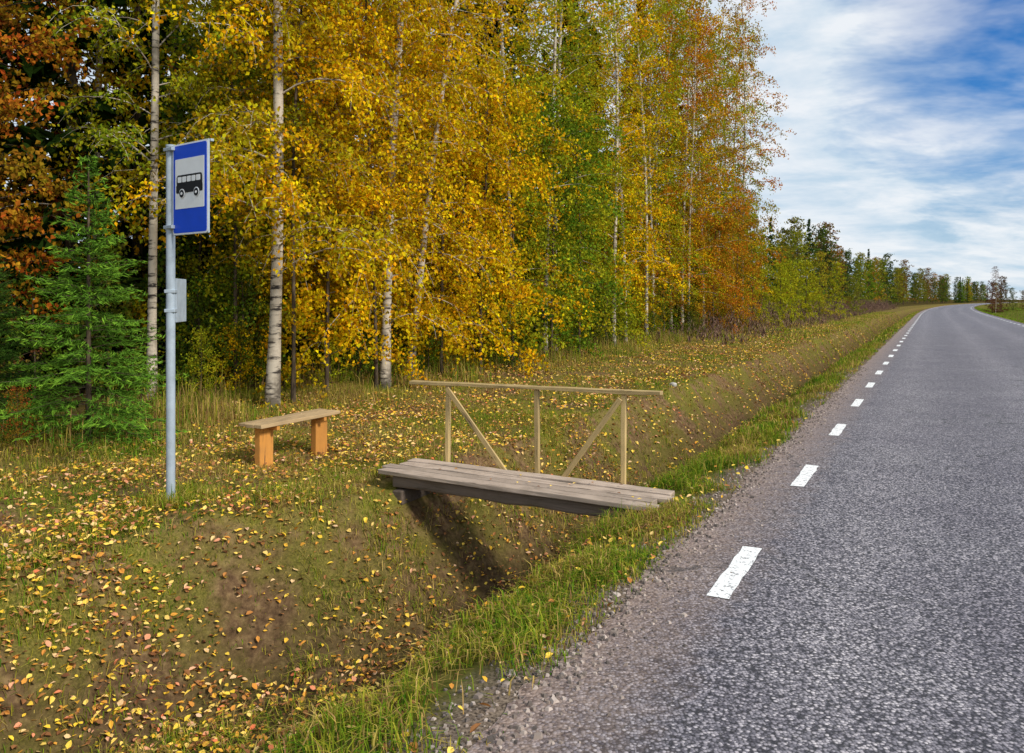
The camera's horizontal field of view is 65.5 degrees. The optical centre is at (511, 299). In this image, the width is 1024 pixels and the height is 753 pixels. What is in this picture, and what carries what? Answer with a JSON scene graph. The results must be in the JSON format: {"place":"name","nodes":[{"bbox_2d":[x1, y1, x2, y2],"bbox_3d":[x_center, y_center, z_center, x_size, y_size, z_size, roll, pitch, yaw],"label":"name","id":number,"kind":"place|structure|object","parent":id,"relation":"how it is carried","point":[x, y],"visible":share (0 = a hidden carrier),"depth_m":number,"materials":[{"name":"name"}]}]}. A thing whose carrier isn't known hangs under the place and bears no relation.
{"place":"outdoors","nodes":[
{"label":"outdoors","id":0,"kind":"place"},
{"bbox_2d":[0,299,1023,752],"bbox_3d":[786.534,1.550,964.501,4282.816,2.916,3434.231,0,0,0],"label":"ground","id":1,"kind":"structure","parent":0,"point":[222,599],"depth_m":6.57,"materials":[{"name":"soil"}]},
{"bbox_2d":[0,256,68,426],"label":"young spruce tree","id":2,"kind":"object","parent":1,"relation":"on","point":[7,313],"visible":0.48,"depth_m":10.63,"materials":[{"name":"green plant"}]},
{"bbox_2d":[0,0,119,262],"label":"maple tree","id":3,"kind":"object","parent":1,"relation":"on","point":[6,23],"visible":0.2,"depth_m":14.17,"materials":[{"name":"orange plant"}]},
{"bbox_2d":[0,0,149,339],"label":"maple tree","id":4,"kind":"object","parent":1,"relation":"on","point":[35,47],"visible":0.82,"depth_m":12.05,"materials":[{"name":"orange plant"}]},
{"bbox_2d":[0,155,199,461],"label":"young spruce tree","id":5,"kind":"object","parent":1,"relation":"on","point":[41,404],"visible":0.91,"depth_m":9.35,"materials":[{"name":"green plant"}]},
{"bbox_2d":[0,0,240,383],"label":"birch tree","id":6,"kind":"object","parent":1,"relation":"on","point":[100,69],"visible":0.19,"depth_m":14.32,"materials":[{"name":"orange plant"}]},
{"bbox_2d":[27,0,299,403],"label":"birch tree","id":7,"kind":"object","parent":1,"relation":"on","point":[103,138],"visible":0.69,"depth_m":12.50,"materials":[{"name":"yellow plant"}]},
{"bbox_2d":[92,16,269,393],"bbox_3d":[-6.044,-1.653,14.944,3.086,7.455,3.663,0,0,-11],"label":"young birch tree","id":8,"kind":"object","parent":1,"relation":"on","point":[180,115],"visible":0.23,"depth_m":14.78,"materials":[{"name":"yellow plant"}]},
{"bbox_2d":[163,138,213,502],"bbox_3d":[-2.872,0.373,6.958,0.272,3.466,0.908,0,0,-36],"label":"bus stop sign","id":9,"kind":"object","parent":1,"relation":"on","point":[188,188],"visible":0.99,"depth_m":6.94,"materials":[{"name":"metal"}]},
{"bbox_2d":[87,0,352,392],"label":"birch tree","id":10,"kind":"object","parent":1,"relation":"on","point":[195,54],"visible":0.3,"depth_m":12.92,"materials":[{"name":"yellow plant"}]},
{"bbox_2d":[129,76,331,392],"bbox_3d":[-4.794,-1.172,14.168,3.011,5.930,3.021,0,0,40],"label":"young birch tree","id":11,"kind":"object","parent":1,"relation":"on","point":[196,262],"visible":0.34,"depth_m":13.96,"materials":[{"name":"yellow plant"}]},
{"bbox_2d":[147,2,331,348],"bbox_3d":[-6.221,-5.707,19.012,4.639,14.857,4.224,0,0,18],"label":"birch tree","id":12,"kind":"object","parent":1,"relation":"on","point":[210,3],"visible":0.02,"depth_m":18.24,"materials":[{"name":"yellow plant"}]},
{"bbox_2d":[146,44,349,380],"bbox_3d":[-5.380,-2.060,16.837,3.909,7.674,3.897,0,0,25],"label":"young birch tree","id":13,"kind":"object","parent":1,"relation":"on","point":[235,80],"visible":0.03,"depth_m":16.41,"materials":[{"name":"yellow plant"}]},
{"bbox_2d":[74,0,428,408],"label":"birch tree","id":14,"kind":"object","parent":1,"relation":"on","point":[276,261],"visible":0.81,"depth_m":12.08,"materials":[{"name":"yellow plant"}]},
{"bbox_2d":[194,0,383,374],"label":"young birch tree","id":15,"kind":"object","parent":1,"relation":"on","point":[259,320],"visible":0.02,"depth_m":15.86,"materials":[{"name":"yellow plant"}]},
{"bbox_2d":[239,408,339,468],"bbox_3d":[-2.491,1.618,9.043,0.338,0.583,1.291,0,0,28],"label":"wooden bench","id":16,"kind":"object","parent":1,"relation":"on","point":[265,428],"visible":0.86,"depth_m":8.81,"materials":[{"name":"brown wood"}]},
{"bbox_2d":[189,0,411,404],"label":"birch tree","id":17,"kind":"object","parent":1,"relation":"on","point":[323,138],"visible":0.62,"depth_m":12.54,"materials":[{"name":"yellow plant"}]},
{"bbox_2d":[236,0,428,411],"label":"young birch tree","id":18,"kind":"object","parent":1,"relation":"on","point":[305,306],"visible":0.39,"depth_m":13.77,"materials":[{"name":"yellow plant"}]},
{"bbox_2d":[265,7,433,368],"bbox_3d":[-4.096,-2.400,18.855,4.477,9.111,3.772,0,0,2],"label":"young birch tree","id":19,"kind":"object","parent":1,"relation":"on","point":[369,222],"visible":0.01,"depth_m":18.99,"materials":[{"name":"yellow plant"}]},
{"bbox_2d":[0,0,705,393],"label":"spruce forest","id":20,"kind":"object","parent":1,"relation":"on","point":[38,70],"visible":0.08,"depth_m":14.72,"materials":[{"name":"green plant"}]},
{"bbox_2d":[269,0,444,385],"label":"young birch tree","id":21,"kind":"object","parent":1,"relation":"on","point":[396,297],"visible":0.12,"depth_m":15.69,"materials":[{"name":"yellow plant"}]},
{"bbox_2d":[0,234,738,452],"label":"forest undergrowth","id":22,"kind":"object","parent":1,"relation":"on","point":[243,353],"visible":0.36,"depth_m":13.51,"materials":[{"name":"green plant"}]},
{"bbox_2d":[283,0,488,390],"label":"birch tree","id":23,"kind":"object","parent":1,"relation":"on","point":[389,158],"visible":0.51,"depth_m":14.24,"materials":[{"name":"yellow plant"}]},
{"bbox_2d":[325,0,454,281],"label":"birch tree","id":24,"kind":"object","parent":1,"relation":"on","point":[362,72],"visible":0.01,"depth_m":23.59,"materials":[{"name":"yellow plant"}]},
{"bbox_2d":[259,0,521,389],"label":"birch tree","id":25,"kind":"object","parent":1,"relation":"on","point":[384,370],"visible":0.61,"depth_m":14.79,"materials":[{"name":"yellow plant"}]},
{"bbox_2d":[322,0,490,363],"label":"young birch tree","id":26,"kind":"object","parent":1,"relation":"on","point":[439,268],"visible":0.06,"depth_m":19.15,"materials":[{"name":"yellow plant"}]},
{"bbox_2d":[297,0,537,377],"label":"birch tree","id":27,"kind":"object","parent":1,"relation":"on","point":[439,50],"visible":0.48,"depth_m":16.98,"materials":[{"name":"yellow plant"}]},
{"bbox_2d":[0,322,870,752],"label":"fallen leaves","id":28,"kind":"object","parent":1,"relation":"on","point":[124,478],"visible":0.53,"depth_m":6.71,"materials":[{"name":"yellow plant"}]},
{"bbox_2d":[413,0,506,309],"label":"birch tree","id":29,"kind":"object","parent":1,"relation":"on","point":[472,104],"visible":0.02,"depth_m":27.18,"materials":[{"name":"yellow plant"}]},
{"bbox_2d":[371,16,549,374],"bbox_3d":[-1.426,-2.155,17.607,4.074,8.023,4.087,0,0,-14],"label":"young birch tree","id":30,"kind":"object","parent":1,"relation":"on","point":[477,286],"visible":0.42,"depth_m":17.29,"materials":[{"name":"yellow plant"}]},
{"bbox_2d":[394,56,570,377],"bbox_3d":[-0.607,-1.964,18.395,3.909,7.674,3.897,0,0,-25],"label":"young birch tree","id":31,"kind":"object","parent":1,"relation":"on","point":[471,197],"visible":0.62,"depth_m":18.20,"materials":[{"name":"yellow plant"}]},
{"bbox_2d":[404,0,611,359],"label":"birch tree","id":32,"kind":"object","parent":1,"relation":"on","point":[562,148],"visible":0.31,"depth_m":20.94,"materials":[{"name":"yellow plant"}]},
{"bbox_2d":[0,307,1023,752],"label":"grass","id":33,"kind":"structure","parent":1,"relation":"on","point":[522,631],"depth_m":7.17,"materials":[{"name":"green plant"}]},
{"bbox_2d":[427,52,608,366],"bbox_3d":[0.109,-2.133,20.131,4.074,8.023,4.087,0,0,-25],"label":"young birch tree","id":34,"kind":"object","parent":1,"relation":"on","point":[547,289],"visible":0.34,"depth_m":19.90,"materials":[{"name":"yellow plant"}]},
{"bbox_2d":[378,380,674,519],"bbox_3d":[0.081,1.436,7.455,2.933,1.224,0.697,0,0,28],"label":"wooden footbridge","id":35,"kind":"object","parent":1,"relation":"on","point":[415,479],"visible":0.92,"depth_m":7.39,"materials":[{"name":"brown wood"}]},
{"bbox_2d":[483,73,595,353],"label":"young birch tree","id":36,"kind":"object","parent":1,"relation":"on","point":[543,231],"visible":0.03,"depth_m":24.53,"materials":[{"name":"yellow plant"}]},
{"bbox_2d":[497,0,593,317],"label":"birch tree","id":37,"kind":"object","parent":1,"relation":"on","point":[542,70],"visible":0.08,"depth_m":30.36,"materials":[{"name":"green plant"}]},
{"bbox_2d":[478,82,631,360],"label":"young birch tree","id":38,"kind":"object","parent":1,"relation":"on","point":[574,129],"visible":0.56,"depth_m":21.95,"materials":[{"name":"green plant"}]},
{"bbox_2d":[474,0,646,350],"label":"birch tree","id":39,"kind":"object","parent":1,"relation":"on","point":[548,55],"visible":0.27,"depth_m":24.78,"materials":[{"name":"green plant"}]},
{"bbox_2d":[473,0,651,353],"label":"birch tree","id":40,"kind":"object","parent":1,"relation":"on","point":[557,5],"visible":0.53,"depth_m":22.73,"materials":[{"name":"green plant"}]},
{"bbox_2d":[539,0,633,283],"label":"birch tree","id":41,"kind":"object","parent":1,"relation":"on","point":[587,89],"visible":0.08,"depth_m":34.72,"materials":[{"name":"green plant"}]},
{"bbox_2d":[527,70,654,356],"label":"young birch tree","id":42,"kind":"object","parent":1,"relation":"on","point":[599,223],"visible":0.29,"depth_m":23.83,"materials":[{"name":"green plant"}]},
{"bbox_2d":[559,154,663,344],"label":"young birch tree","id":43,"kind":"object","parent":1,"relation":"on","point":[620,320],"visible":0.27,"depth_m":27.83,"materials":[{"name":"green plant"}]},
{"bbox_2d":[567,6,657,301],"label":"birch tree","id":44,"kind":"object","parent":1,"relation":"on","point":[619,99],"visible":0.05,"depth_m":38.89,"materials":[{"name":"yellow plant"}]},
{"bbox_2d":[551,0,690,346],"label":"birch tree","id":45,"kind":"object","parent":1,"relation":"on","point":[627,133],"visible":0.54,"depth_m":27.55,"materials":[{"name":"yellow plant"}]},
{"bbox_2d":[559,0,693,341],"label":"birch tree","id":46,"kind":"object","parent":1,"relation":"on","point":[649,241],"visible":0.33,"depth_m":29.57,"materials":[{"name":"green plant"}]},
{"bbox_2d":[606,45,657,269],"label":"birch tree","id":47,"kind":"object","parent":1,"relation":"on","point":[620,112],"visible":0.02,"depth_m":44.12,"materials":[{"name":"green plant"}]},
{"bbox_2d":[576,0,725,338],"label":"birch tree","id":48,"kind":"object","parent":1,"relation":"on","point":[646,200],"visible":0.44,"depth_m":32.07,"materials":[{"name":"yellow plant"}]},
{"bbox_2d":[600,0,705,328],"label":"birch tree","id":49,"kind":"object","parent":1,"relation":"on","point":[650,109],"visible":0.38,"depth_m":33.92,"materials":[{"name":"yellow plant"}]},
{"bbox_2d":[629,241,676,333],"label":"young birch tree","id":50,"kind":"object","parent":1,"relation":"on","point":[650,289],"visible":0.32,"depth_m":32.83,"materials":[{"name":"yellow plant"}]},
{"bbox_2d":[604,0,705,288],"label":"birch tree","id":51,"kind":"object","parent":1,"relation":"on","point":[682,12],"visible":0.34,"depth_m":34.43,"materials":[{"name":"yellow plant"}]},
{"bbox_2d":[617,0,710,325],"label":"birch tree","id":52,"kind":"object","parent":1,"relation":"on","point":[706,146],"visible":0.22,"depth_m":35.29,"materials":[{"name":"yellow plant"}]},
{"bbox_2d":[669,382,676,387],"bbox_3d":[3.331,1.774,16.496,0.162,0.115,0.165,0,0,18],"label":"stone","id":53,"kind":"object","parent":1,"relation":"on","point":[673,384],"visible":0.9,"depth_m":16.44,"materials":[{"name":"grey stone"}]},
{"bbox_2d":[622,0,725,331],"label":"birch tree","id":54,"kind":"object","parent":1,"relation":"on","point":[712,271],"visible":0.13,"depth_m":37.14,"materials":[{"name":"yellow plant"}]},
{"bbox_2d":[626,0,751,332],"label":"birch tree","id":55,"kind":"object","parent":1,"relation":"on","point":[698,27],"visible":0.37,"depth_m":36.19,"materials":[{"name":"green plant"}]},
{"bbox_2d":[631,0,753,333],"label":"birch tree","id":56,"kind":"object","parent":1,"relation":"on","point":[689,223],"visible":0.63,"depth_m":35.67,"materials":[{"name":"yellow plant"}]},
{"bbox_2d":[669,216,724,326],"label":"young birch tree","id":57,"kind":"object","parent":1,"relation":"on","point":[686,225],"visible":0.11,"depth_m":39.63,"materials":[{"name":"orange plant"}]},
{"bbox_2d":[649,0,748,301],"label":"birch tree","id":58,"kind":"object","parent":1,"relation":"on","point":[716,132],"visible":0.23,"depth_m":38.08,"materials":[{"name":"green plant"}]},
{"bbox_2d":[666,24,749,297],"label":"birch tree","id":59,"kind":"object","parent":1,"relation":"on","point":[701,123],"visible":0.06,"depth_m":48.03,"materials":[{"name":"orange plant"}]},
{"bbox_2d":[655,13,762,327],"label":"birch tree","id":60,"kind":"object","parent":1,"relation":"on","point":[735,190],"visible":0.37,"depth_m":37.77,"materials":[{"name":"orange plant"}]},
{"bbox_2d":[672,200,751,333],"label":"young birch tree","id":61,"kind":"object","parent":1,"relation":"on","point":[727,256],"visible":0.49,"depth_m":37.71,"materials":[{"name":"orange plant"}]},
{"bbox_2d":[680,23,764,325],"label":"birch tree","id":62,"kind":"object","parent":1,"relation":"on","point":[742,124],"visible":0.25,"depth_m":41.33,"materials":[{"name":"orange plant"}]},
{"bbox_2d":[673,7,775,314],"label":"birch tree","id":63,"kind":"object","parent":1,"relation":"on","point":[737,102],"visible":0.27,"depth_m":43.59,"materials":[{"name":"orange plant"}]},
{"bbox_2d":[707,195,772,329],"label":"young birch tree","id":64,"kind":"object","parent":1,"relation":"on","point":[747,262],"visible":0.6,"depth_m":39.76,"materials":[{"name":"orange plant"}]},
{"bbox_2d":[590,298,896,344],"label":"dead weeds","id":65,"kind":"object","parent":1,"relation":"on","point":[873,306],"visible":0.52,"depth_m":42.67,"materials":[{"name":"brown plant"}]},
{"bbox_2d":[696,21,793,311],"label":"birch tree","id":66,"kind":"object","parent":1,"relation":"on","point":[756,111],"visible":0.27,"depth_m":44.82,"materials":[{"name":"orange plant"}]},
{"bbox_2d":[697,0,796,316],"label":"birch tree","id":67,"kind":"object","parent":1,"relation":"on","point":[744,43],"visible":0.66,"depth_m":42.07,"materials":[{"name":"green plant"}]},
{"bbox_2d":[732,201,788,331],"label":"young birch tree","id":68,"kind":"object","parent":1,"relation":"on","point":[763,270],"visible":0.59,"depth_m":41.86,"materials":[{"name":"orange plant"}]},
{"bbox_2d":[705,230,867,324],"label":"roadside bushes","id":69,"kind":"object","parent":1,"relation":"on","point":[790,296],"visible":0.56,"depth_m":63.75,"materials":[{"name":"green plant"}]},
{"bbox_2d":[609,174,1000,310],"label":"distant forest","id":70,"kind":"object","parent":1,"relation":"on","point":[878,278],"visible":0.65,"depth_m":157.00,"materials":[{"name":"green plant"}]},
{"bbox_2d":[909,277,1010,301],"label":"horizon forest","id":71,"kind":"object","parent":1,"relation":"on","point":[1002,299],"visible":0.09,"depth_m":456.16,"materials":[{"name":"green plant"}]},
{"bbox_2d":[982,280,1003,312],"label":"roadside tree","id":72,"kind":"object","parent":1,"relation":"on","point":[992,289],"visible":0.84,"depth_m":121.79,"materials":[{"name":"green plant"}]},
{"bbox_2d":[989,266,1003,312],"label":"roadside tree","id":73,"kind":"object","parent":1,"relation":"on","point":[995,289],"visible":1,"depth_m":119.85,"materials":[{"name":"brown plant"}]},
{"bbox_2d":[994,276,1011,311],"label":"roadside tree","id":74,"kind":"object","parent":1,"relation":"on","point":[1001,289],"visible":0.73,"depth_m":123.75,"materials":[{"name":"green plant"}]},
{"bbox_2d":[1007,288,1018,310],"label":"roadside tree","id":75,"kind":"object","parent":1,"relation":"on","point":[1012,298],"visible":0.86,"depth_m":128.04,"materials":[{"name":"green plant"}]},
{"bbox_2d":[1015,290,1023,310],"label":"roadside tree","id":76,"kind":"object","parent":1,"relation":"on","point":[1022,298],"visible":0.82,"depth_m":120.21,"materials":[{"name":"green plant"}]},
{"bbox_2d":[3,0,1023,299],"label":"sky","id":77,"kind":"structure","parent":0,"point":[906,116],"materials":[{"name":"blue"}]},
{"bbox_2d":[369,367,872,752],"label":"roadside gravel","id":78,"kind":"structure","parent":0,"point":[614,632],"depth_m":3.92,"materials":[{"name":"grey gravel"}]},
{"bbox_2d":[467,302,1023,752],"bbox_3d":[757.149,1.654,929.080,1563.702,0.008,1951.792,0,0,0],"label":"road","id":79,"kind":"structure","parent":0,"point":[873,602],"depth_m":4.33,"materials":[{"name":"grey asphalt"}]},
{"bbox_2d":[707,304,1018,598],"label":"road markings","id":80,"kind":"object","parent":79,"relation":"on","point":[726,584],"visible":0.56,"depth_m":5.04,"materials":[{"name":"paint"}]}
]}

